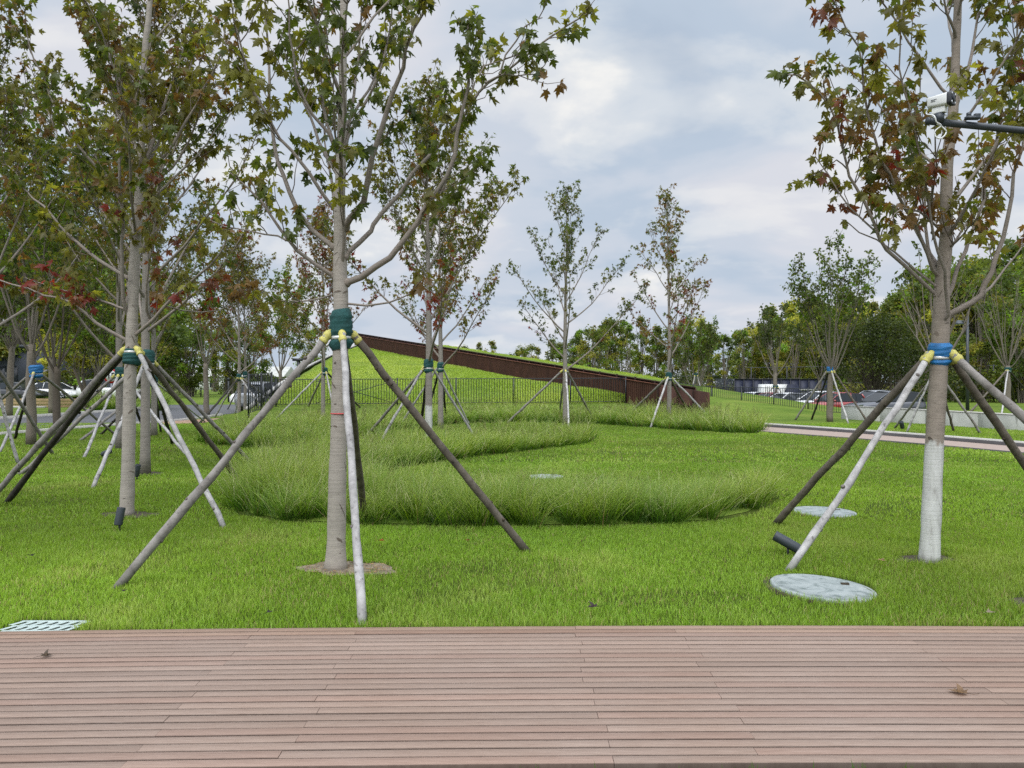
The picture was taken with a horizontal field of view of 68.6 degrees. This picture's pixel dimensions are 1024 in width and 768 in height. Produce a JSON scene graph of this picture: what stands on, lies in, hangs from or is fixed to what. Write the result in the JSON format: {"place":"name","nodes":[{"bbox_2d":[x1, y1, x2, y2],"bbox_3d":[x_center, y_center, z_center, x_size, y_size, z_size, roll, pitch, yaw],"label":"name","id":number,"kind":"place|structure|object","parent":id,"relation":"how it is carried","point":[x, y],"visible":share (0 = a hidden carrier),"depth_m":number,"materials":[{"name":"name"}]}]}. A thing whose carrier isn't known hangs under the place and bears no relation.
{"place":"outdoors","nodes":[
{"label":"outdoors","id":0,"kind":"place"},
{"bbox_2d":[0,404,236,431],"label":"road","id":1,"kind":"structure","parent":0,"point":[177,411],"depth_m":37.38,"materials":[{"name":"grey asphalt"}]},
{"bbox_2d":[0,385,1023,630],"bbox_3d":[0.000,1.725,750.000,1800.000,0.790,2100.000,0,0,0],"label":"lawn","id":2,"kind":"structure","parent":0,"point":[216,397],"depth_m":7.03,"materials":[{"name":"green plant"}]},
{"bbox_2d":[0,370,53,462],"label":"tree brace","id":3,"kind":"object","parent":2,"relation":"on","point":[19,402],"visible":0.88,"depth_m":14.90,"materials":[{"name":"grey wood"}]},
{"bbox_2d":[0,214,57,415],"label":"ash tree","id":4,"kind":"object","parent":2,"relation":"on","point":[11,346],"visible":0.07,"depth_m":35.93,"materials":[{"name":"green plant"}]},
{"bbox_2d":[0,198,60,337],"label":"ash tree","id":5,"kind":"object","parent":2,"relation":"on","point":[4,307],"visible":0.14,"depth_m":33.67,"materials":[{"name":"green plant"}]},
{"bbox_2d":[0,277,67,360],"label":"tree","id":6,"kind":"object","parent":2,"relation":"on","point":[4,350],"visible":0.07,"depth_m":70.32,"materials":[{"name":"green plant"}]},
{"bbox_2d":[0,620,89,630],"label":"drain grate","id":7,"kind":"object","parent":2,"relation":"on","point":[45,625],"visible":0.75,"depth_m":4.83,"materials":[{"name":"white plastic"}]},
{"bbox_2d":[0,345,100,389],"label":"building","id":8,"kind":"structure","parent":2,"relation":"on","point":[20,369],"depth_m":70.00,"materials":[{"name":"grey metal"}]},
{"bbox_2d":[0,1,112,325],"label":"maple tree","id":9,"kind":"object","parent":2,"relation":"on","point":[15,127],"visible":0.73,"depth_m":14.37,"materials":[{"name":"green plant"}]},
{"bbox_2d":[0,364,113,451],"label":"tree brace","id":10,"kind":"object","parent":2,"relation":"on","point":[35,371],"visible":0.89,"depth_m":19.57,"materials":[{"name":"grey wood"}]},
{"bbox_2d":[0,62,114,444],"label":"ash tree","id":11,"kind":"object","parent":2,"relation":"on","point":[31,406],"visible":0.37,"depth_m":19.31,"materials":[{"name":"green plant"}]},
{"bbox_2d":[2,223,114,412],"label":"ash tree","id":12,"kind":"object","parent":2,"relation":"on","point":[55,327],"visible":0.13,"depth_m":41.12,"materials":[{"name":"green plant"}]},
{"bbox_2d":[0,127,130,423],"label":"ash tree","id":13,"kind":"object","parent":2,"relation":"on","point":[56,413],"visible":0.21,"depth_m":26.87,"materials":[{"name":"green plant"}]},
{"bbox_2d":[35,308,123,389],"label":"tree","id":14,"kind":"object","parent":2,"relation":"on","point":[66,374],"visible":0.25,"depth_m":63.03,"materials":[{"name":"green plant"}]},
{"bbox_2d":[68,337,108,407],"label":"crooked tree","id":15,"kind":"object","parent":2,"relation":"on","point":[82,387],"visible":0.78,"depth_m":49.92,"materials":[{"name":"green plant"}]},
{"bbox_2d":[0,65,205,448],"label":"maple tree","id":16,"kind":"object","parent":2,"relation":"on","point":[119,345],"visible":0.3,"depth_m":18.20,"materials":[{"name":"green plant"}]},
{"bbox_2d":[66,250,141,396],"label":"ash tree","id":17,"kind":"object","parent":2,"relation":"on","point":[104,317],"visible":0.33,"depth_m":49.67,"materials":[{"name":"green plant"}]},
{"bbox_2d":[40,367,184,456],"bbox_3d":[-9.721,0.596,17.920,2.771,2.062,5.078,0,0,-34],"label":"tree brace","id":18,"kind":"object","parent":2,"relation":"on","point":[118,375],"visible":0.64,"depth_m":17.43,"materials":[{"name":"grey wood"}]},
{"bbox_2d":[0,345,237,527],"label":"tree brace","id":19,"kind":"object","parent":2,"relation":"on","point":[136,355],"visible":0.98,"depth_m":9.28,"materials":[{"name":"grey wood"}]},
{"bbox_2d":[65,296,173,381],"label":"tree","id":20,"kind":"object","parent":2,"relation":"on","point":[106,353],"visible":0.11,"depth_m":65.23,"materials":[{"name":"green plant"}]},
{"bbox_2d":[102,511,157,517],"bbox_3d":[-4.620,1.569,9.037,0.767,0.006,0.445,0,0,0],"label":"soil patch","id":21,"kind":"object","parent":2,"relation":"on","point":[137,516],"visible":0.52,"depth_m":9.02,"materials":[{"name":"brown soil"}]},
{"bbox_2d":[0,0,261,514],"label":"maple tree","id":22,"kind":"object","parent":21,"relation":"on","point":[146,199],"visible":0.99,"depth_m":8.99,"materials":[{"name":"green plant"}]},
{"bbox_2d":[17,349,250,487],"bbox_3d":[-7.112,0.515,15.607,3.843,2.234,8.571,0,0,0],"label":"tree brace","id":23,"kind":"object","parent":2,"relation":"on","point":[150,354],"visible":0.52,"depth_m":13.07,"materials":[{"name":"grey wood"}]},
{"bbox_2d":[102,265,195,388],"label":"tree","id":24,"kind":"object","parent":2,"relation":"on","point":[177,331],"visible":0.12,"depth_m":70.12,"materials":[{"name":"green plant"}]},
{"bbox_2d":[85,139,213,435],"bbox_3d":[-10.704,-3.051,22.892,3.858,9.264,3.820,0,0,-37],"label":"maple tree","id":25,"kind":"object","parent":2,"relation":"on","point":[154,429],"visible":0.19,"depth_m":22.77,"materials":[{"name":"green plant"}]},
{"bbox_2d":[157,312,219,396],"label":"tree","id":26,"kind":"object","parent":2,"relation":"on","point":[185,367],"visible":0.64,"depth_m":77.14,"materials":[{"name":"green plant"}]},
{"bbox_2d":[162,418,218,423],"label":"dirt verge","id":27,"kind":"structure","parent":2,"relation":"on","point":[184,421],"depth_m":31.36,"materials":[{"name":"brown soil"}]},
{"bbox_2d":[174,226,304,412],"bbox_3d":[-12.341,-2.901,34.644,5.458,8.965,3.194,0,0,0],"label":"maple tree","id":28,"kind":"object","parent":27,"relation":"on","point":[243,264],"visible":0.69,"depth_m":34.62,"materials":[{"name":"green plant"}]},
{"bbox_2d":[169,240,247,414],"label":"ash tree","id":29,"kind":"object","parent":2,"relation":"on","point":[206,386],"visible":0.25,"depth_m":36.91,"materials":[{"name":"green plant"}]},
{"bbox_2d":[208,319,237,393],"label":"tree","id":30,"kind":"object","parent":2,"relation":"on","point":[226,371],"visible":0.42,"depth_m":95.54,"materials":[{"name":"green plant"}]},
{"bbox_2d":[208,258,280,409],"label":"maple tree","id":31,"kind":"object","parent":2,"relation":"on","point":[245,366],"visible":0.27,"depth_m":38.94,"materials":[{"name":"green plant"}]},
{"bbox_2d":[226,321,273,381],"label":"tree","id":32,"kind":"object","parent":2,"relation":"on","point":[264,364],"visible":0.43,"depth_m":90.88,"materials":[{"name":"green plant"}]},
{"bbox_2d":[248,254,317,382],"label":"ash tree","id":33,"kind":"object","parent":2,"relation":"on","point":[277,325],"visible":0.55,"depth_m":57.87,"materials":[{"name":"green plant"}]},
{"bbox_2d":[289,325,328,367],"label":"tree","id":34,"kind":"object","parent":2,"relation":"on","point":[301,346],"visible":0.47,"depth_m":109.08,"materials":[{"name":"green plant"}]},
{"bbox_2d":[111,308,531,624],"bbox_3d":[-1.319,0.491,6.729,2.447,2.269,3.236,0,0,26],"label":"tree brace","id":35,"kind":"object","parent":2,"relation":"on","point":[341,334],"visible":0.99,"depth_m":6.19,"materials":[{"name":"grey wood"}]},
{"bbox_2d":[277,195,380,416],"bbox_3d":[-7.987,-3.236,31.623,3.727,9.633,4.391,0,0,-45],"label":"maple tree","id":36,"kind":"object","parent":2,"relation":"on","point":[323,317],"visible":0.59,"depth_m":31.77,"materials":[{"name":"green plant"}]},
{"bbox_2d":[296,561,394,575],"bbox_3d":[-1.414,1.569,6.407,0.896,0.006,0.504,0,0,0],"label":"soil patch","id":37,"kind":"object","parent":2,"relation":"on","point":[351,567],"visible":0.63,"depth_m":6.39,"materials":[{"name":"brown soil"}]},
{"bbox_2d":[200,0,599,570],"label":"maple tree","id":38,"kind":"object","parent":37,"relation":"on","point":[318,65],"visible":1,"depth_m":6.32,"materials":[{"name":"green plant"}]},
{"bbox_2d":[360,359,472,441],"bbox_3d":[-2.317,0.503,19.233,2.786,2.254,2.766,0,0,-20],"label":"tree brace","id":39,"kind":"object","parent":2,"relation":"on","point":[427,367],"visible":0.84,"depth_m":18.32,"materials":[{"name":"grey wood"}]},
{"bbox_2d":[402,362,470,426],"bbox_3d":[-2.405,0.436,28.595,2.258,2.416,5.288,0,0,16],"label":"tree brace","id":40,"kind":"object","parent":2,"relation":"on","point":[439,368],"visible":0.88,"depth_m":26.56,"materials":[{"name":"grey wood"}]},
{"bbox_2d":[388,168,501,429],"bbox_3d":[-2.332,-2.958,26.236,3.978,9.078,4.802,0,0,0],"label":"maple tree","id":41,"kind":"object","parent":2,"relation":"on","point":[485,290],"visible":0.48,"depth_m":25.95,"materials":[{"name":"green plant"}]},
{"bbox_2d":[189,394,777,447],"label":"tall grass","id":42,"kind":"structure","parent":2,"relation":"on","point":[696,419],"depth_m":26.29,"materials":[{"name":"green plant"}]},
{"bbox_2d":[621,183,711,414],"bbox_3d":[6.619,-3.090,28.707,3.787,9.342,3.391,0,0,-27],"label":"maple tree","id":43,"kind":"object","parent":42,"relation":"on","point":[667,228],"visible":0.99,"depth_m":28.93,"materials":[{"name":"green plant"}]},
{"bbox_2d":[178,405,820,529],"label":"tall grass","id":44,"kind":"structure","parent":2,"relation":"on","point":[290,482],"depth_m":9.23,"materials":[{"name":"green plant"}]},
{"bbox_2d":[303,57,529,436],"bbox_3d":[-2.111,-3.094,17.550,5.037,9.350,4.360,0,0,-29],"label":"maple tree","id":45,"kind":"object","parent":44,"relation":"on","point":[427,129],"visible":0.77,"depth_m":17.91,"materials":[{"name":"green plant"}]},
{"bbox_2d":[0,422,1023,521],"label":"lawn grass","id":46,"kind":"structure","parent":2,"relation":"on","point":[82,466],"depth_m":13.74,"materials":[{"name":"green plant"}]},
{"bbox_2d":[508,369,590,424],"bbox_3d":[1.443,0.536,29.992,3.172,2.210,6.588,0,0,16],"label":"tree brace","id":47,"kind":"object","parent":2,"relation":"on","point":[543,388],"visible":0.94,"depth_m":29.36,"materials":[{"name":"grey wood"}]},
{"bbox_2d":[506,179,650,424],"bbox_3d":[2.553,-3.238,28.677,4.754,9.636,3.937,0,0,27],"label":"maple tree","id":48,"kind":"object","parent":2,"relation":"on","point":[568,232],"visible":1,"depth_m":28.94,"materials":[{"name":"green plant"}]},
{"bbox_2d":[568,324,622,368],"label":"tree","id":49,"kind":"object","parent":2,"relation":"on","point":[584,348],"visible":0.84,"depth_m":94.75,"materials":[{"name":"green plant"}]},
{"bbox_2d":[594,317,618,371],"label":"tree","id":50,"kind":"object","parent":2,"relation":"on","point":[613,348],"visible":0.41,"depth_m":111.18,"materials":[{"name":"green plant"}]},
{"bbox_2d":[591,316,636,370],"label":"tree","id":51,"kind":"object","parent":2,"relation":"on","point":[616,329],"visible":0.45,"depth_m":114.06,"materials":[{"name":"green plant"}]},
{"bbox_2d":[616,323,640,373],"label":"tree","id":52,"kind":"object","parent":2,"relation":"on","point":[627,356],"visible":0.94,"depth_m":92.68,"materials":[{"name":"green plant"}]},
{"bbox_2d":[631,315,653,373],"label":"tree","id":53,"kind":"object","parent":2,"relation":"on","point":[639,353],"visible":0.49,"depth_m":109.04,"materials":[{"name":"green plant"}]},
{"bbox_2d":[641,324,667,377],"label":"tree","id":54,"kind":"object","parent":2,"relation":"on","point":[660,355],"visible":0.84,"depth_m":104.61,"materials":[{"name":"green plant"}]},
{"bbox_2d":[636,372,704,426],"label":"tree brace","id":55,"kind":"object","parent":2,"relation":"on","point":[668,377],"visible":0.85,"depth_m":29.22,"materials":[{"name":"grey wood"}]},
{"bbox_2d":[671,313,723,384],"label":"ash tree","id":56,"kind":"object","parent":2,"relation":"on","point":[704,344],"visible":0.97,"depth_m":69.59,"materials":[{"name":"green plant"}]},
{"bbox_2d":[694,322,721,385],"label":"tree","id":57,"kind":"object","parent":2,"relation":"on","point":[708,377],"visible":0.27,"depth_m":94.66,"materials":[{"name":"green plant"}]},
{"bbox_2d":[713,333,737,389],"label":"tree","id":58,"kind":"object","parent":2,"relation":"on","point":[724,372],"visible":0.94,"depth_m":77.93,"materials":[{"name":"green plant"}]},
{"bbox_2d":[731,329,755,378],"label":"tree","id":59,"kind":"object","parent":2,"relation":"on","point":[740,336],"visible":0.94,"depth_m":83.71,"materials":[{"name":"green plant"}]},
{"bbox_2d":[728,323,775,378],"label":"tree","id":60,"kind":"object","parent":2,"relation":"on","point":[754,353],"visible":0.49,"depth_m":85.62,"materials":[{"name":"green plant"}]},
{"bbox_2d":[661,380,843,412],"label":"metal fence","id":61,"kind":"object","parent":2,"relation":"on","point":[698,388],"visible":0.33,"depth_m":40.85,"materials":[{"name":"black metal"}]},
{"bbox_2d":[716,378,826,392],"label":"enclosure fence","id":62,"kind":"object","parent":2,"relation":"on","point":[801,383],"visible":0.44,"depth_m":70.00,"materials":[{"name":"black metal"}]},
{"bbox_2d":[752,303,796,378],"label":"tree","id":63,"kind":"object","parent":2,"relation":"on","point":[773,315],"visible":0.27,"depth_m":87.70,"materials":[{"name":"green plant"}]},
{"bbox_2d":[747,301,804,393],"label":"ash tree","id":64,"kind":"object","parent":2,"relation":"on","point":[763,333],"visible":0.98,"depth_m":57.65,"materials":[{"name":"green plant"}]},
{"bbox_2d":[770,310,823,378],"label":"tree","id":65,"kind":"object","parent":2,"relation":"on","point":[795,361],"visible":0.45,"depth_m":79.60,"materials":[{"name":"green plant"}]},
{"bbox_2d":[595,351,1020,402],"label":"undergrowth","id":66,"kind":"object","parent":2,"relation":"on","point":[955,377],"visible":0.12,"depth_m":66.68,"materials":[{"name":"green plant"}]},
{"bbox_2d":[792,311,840,390],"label":"ash tree","id":67,"kind":"object","parent":2,"relation":"on","point":[806,342],"visible":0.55,"depth_m":61.96,"materials":[{"name":"green plant"}]},
{"bbox_2d":[763,574,876,605],"bbox_3d":[2.393,1.597,5.784,0.872,0.115,0.870,0,0,0],"label":"access lid","id":68,"kind":"object","parent":2,"relation":"on","point":[818,586],"visible":0.75,"depth_m":5.73,"materials":[{"name":"concrete"}]},
{"bbox_2d":[786,294,856,380],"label":"tree","id":69,"kind":"object","parent":2,"relation":"on","point":[813,333],"visible":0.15,"depth_m":84.44,"materials":[{"name":"green plant"}]},
{"bbox_2d":[792,506,856,518],"bbox_3d":[3.838,1.596,9.226,0.841,0.087,0.840,0,0,0],"label":"access lid","id":70,"kind":"object","parent":2,"relation":"on","point":[816,510],"visible":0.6,"depth_m":9.16,"materials":[{"name":"concrete"}]},
{"bbox_2d":[795,367,865,423],"bbox_3d":[13.321,0.449,31.517,1.474,2.366,3.182,0,0,-26],"label":"tree brace","id":71,"kind":"object","parent":2,"relation":"on","point":[832,371],"visible":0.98,"depth_m":31.29,"materials":[{"name":"grey wood"}]},
{"bbox_2d":[780,226,881,421],"bbox_3d":[13.474,-2.511,31.489,3.607,8.201,4.163,0,0,0],"label":"ash tree","id":72,"kind":"object","parent":2,"relation":"on","point":[840,293],"visible":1,"depth_m":31.32,"materials":[{"name":"green plant"}]},
{"bbox_2d":[809,392,864,407],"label":"parked car","id":73,"kind":"object","parent":2,"relation":"on","point":[856,397],"visible":0.06,"depth_m":49.01,"materials":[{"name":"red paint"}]},
{"bbox_2d":[818,303,881,391],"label":"tree","id":74,"kind":"object","parent":2,"relation":"on","point":[840,325],"visible":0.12,"depth_m":77.59,"materials":[{"name":"green plant"}]},
{"bbox_2d":[815,305,930,392],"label":"willow shrub","id":75,"kind":"object","parent":2,"relation":"on","point":[877,333],"visible":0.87,"depth_m":56.88,"materials":[{"name":"green plant"}]},
{"bbox_2d":[845,390,925,408],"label":"parked car","id":76,"kind":"object","parent":2,"relation":"on","point":[874,399],"visible":0.07,"depth_m":45.91,"materials":[{"name":"grey paint"}]},
{"bbox_2d":[765,423,1023,442],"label":"path kerb","id":77,"kind":"structure","parent":2,"relation":"on","point":[896,432],"depth_m":22.20,"materials":[{"name":"concrete"}]},
{"bbox_2d":[865,284,928,389],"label":"tree","id":78,"kind":"object","parent":2,"relation":"on","point":[890,300],"visible":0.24,"depth_m":79.24,"materials":[{"name":"green plant"}]},
{"bbox_2d":[773,343,1023,570],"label":"tree brace","id":79,"kind":"object","parent":2,"relation":"on","point":[944,354],"visible":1,"depth_m":6.60,"materials":[{"name":"grey wood"}]},
{"bbox_2d":[885,275,956,399],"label":"tree","id":80,"kind":"object","parent":2,"relation":"on","point":[916,286],"visible":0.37,"depth_m":73.92,"materials":[{"name":"green plant"}]},
{"bbox_2d":[897,555,953,563],"bbox_3d":[3.697,1.569,6.723,0.548,0.006,0.364,0,0,0],"label":"soil patch","id":81,"kind":"object","parent":2,"relation":"on","point":[913,556],"visible":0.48,"depth_m":6.77,"materials":[{"name":"brown soil"}]},
{"bbox_2d":[765,0,1023,562],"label":"maple tree","id":82,"kind":"object","parent":81,"relation":"on","point":[888,168],"visible":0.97,"depth_m":6.53,"materials":[{"name":"green plant"}]},
{"bbox_2d":[888,259,965,381],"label":"tree","id":83,"kind":"object","parent":2,"relation":"on","point":[907,273],"visible":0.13,"depth_m":78.40,"materials":[{"name":"green plant"}]},
{"bbox_2d":[841,405,1023,430],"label":"concrete wall","id":84,"kind":"structure","parent":2,"relation":"on","point":[1011,421],"depth_m":28.20,"materials":[{"name":"concrete"}]},
{"bbox_2d":[894,380,980,432],"bbox_3d":[13.664,0.566,24.943,1.912,2.147,3.118,0,0,-33],"label":"tree brace","id":85,"kind":"object","parent":2,"relation":"on","point":[924,389],"visible":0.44,"depth_m":24.34,"materials":[{"name":"grey wood"}]},
{"bbox_2d":[889,241,997,351],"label":"ash tree","id":86,"kind":"object","parent":2,"relation":"on","point":[928,270],"visible":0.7,"depth_m":23.78,"materials":[{"name":"green plant"}]},
{"bbox_2d":[925,112,1023,133],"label":"camera mast","id":87,"kind":"object","parent":2,"relation":"on","point":[978,125],"visible":1,"depth_m":5.66,"materials":[{"name":"grey metal"}]},
{"bbox_2d":[926,90,955,138],"bbox_3d":[3.182,-1.988,5.581,0.102,0.325,0.201,0,0,-44],"label":"surveillance camera","id":88,"kind":"object","parent":87,"relation":"attached to","point":[938,105],"visible":1,"depth_m":5.56,"materials":[{"name":"white paint"}]},
{"bbox_2d":[950,255,1003,397],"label":"tree","id":89,"kind":"object","parent":2,"relation":"on","point":[970,270],"visible":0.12,"depth_m":80.72,"materials":[{"name":"green plant"}]},
{"bbox_2d":[959,273,1007,401],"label":"tree","id":90,"kind":"object","parent":2,"relation":"on","point":[980,349],"visible":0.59,"depth_m":65.66,"materials":[{"name":"green plant"}]},
{"bbox_2d":[950,263,1023,398],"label":"tree","id":91,"kind":"object","parent":2,"relation":"on","point":[1005,282],"visible":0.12,"depth_m":78.10,"materials":[{"name":"green plant"}]},
{"bbox_2d":[962,263,1023,407],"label":"ash tree","id":92,"kind":"object","parent":2,"relation":"on","point":[1008,385],"visible":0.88,"depth_m":49.90,"materials":[{"name":"green plant"}]},
{"bbox_2d":[967,233,1023,373],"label":"tree","id":93,"kind":"object","parent":2,"relation":"on","point":[1015,248],"visible":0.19,"depth_m":89.49,"materials":[{"name":"green plant"}]},
{"bbox_2d":[979,294,1023,402],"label":"tree","id":94,"kind":"object","parent":2,"relation":"on","point":[1018,365],"visible":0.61,"depth_m":62.06,"materials":[{"name":"green plant"}]},
{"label":"deck base","id":95,"kind":"structure","parent":2,"relation":"on","visible":0},
{"bbox_2d":[0,626,1023,767],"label":"deck","id":96,"kind":"structure","parent":95,"relation":"on","point":[635,697],"depth_m":3.71,"materials":[{"name":"brown wood"}]},
{"bbox_2d":[0,0,1023,383],"label":"sky","id":97,"kind":"structure","parent":0,"point":[664,93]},
{"bbox_2d":[202,343,840,423],"bbox_3d":[-7.238,-1.360,63.056,38.173,7.220,71.124,0,0,-25],"label":"grass mound","id":98,"kind":"object","parent":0,"point":[784,411],"depth_m":38.79,"materials":[{"name":"green plant"}]},
{"bbox_2d":[247,372,392,417],"bbox_3d":[-9.559,0.376,33.358,4.083,1.888,8.220,0,0,34],"label":"metal fence","id":99,"kind":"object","parent":98,"relation":"on","point":[261,393],"depth_m":31.56,"materials":[{"name":"black metal"}]},
{"bbox_2d":[273,377,625,406],"bbox_3d":[-2.746,0.400,36.105,17.053,1.499,0.139,0,0,-7],"label":"metal fence","id":100,"kind":"object","parent":98,"relation":"on","point":[276,385],"visible":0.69,"depth_m":36.30,"materials":[{"name":"black metal"}]},
{"bbox_2d":[257,345,678,408],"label":"mound turf","id":101,"kind":"structure","parent":98,"relation":"on","point":[387,363],"depth_m":42.60,"materials":[{"name":"green plant"}]},
{"bbox_2d":[358,333,709,411],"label":"retaining wall","id":102,"kind":"structure","parent":98,"relation":"on","point":[637,389],"depth_m":45.08,"materials":[{"name":"metal"}]},
{"bbox_2d":[761,427,1023,451],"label":"paved path","id":103,"kind":"structure","parent":0,"point":[903,439],"depth_m":21.33,"materials":[{"name":"grey concrete"}]},
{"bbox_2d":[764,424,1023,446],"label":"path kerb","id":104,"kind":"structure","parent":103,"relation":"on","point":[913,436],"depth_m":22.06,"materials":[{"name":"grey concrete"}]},
{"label":"soil patch","id":105,"kind":"structure","parent":0,"visible":0},
{"bbox_2d":[9,0,273,474],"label":"maple tree","id":106,"kind":"object","parent":105,"relation":"on","point":[159,19],"visible":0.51,"depth_m":12.99,"materials":[{"name":"green plant"}]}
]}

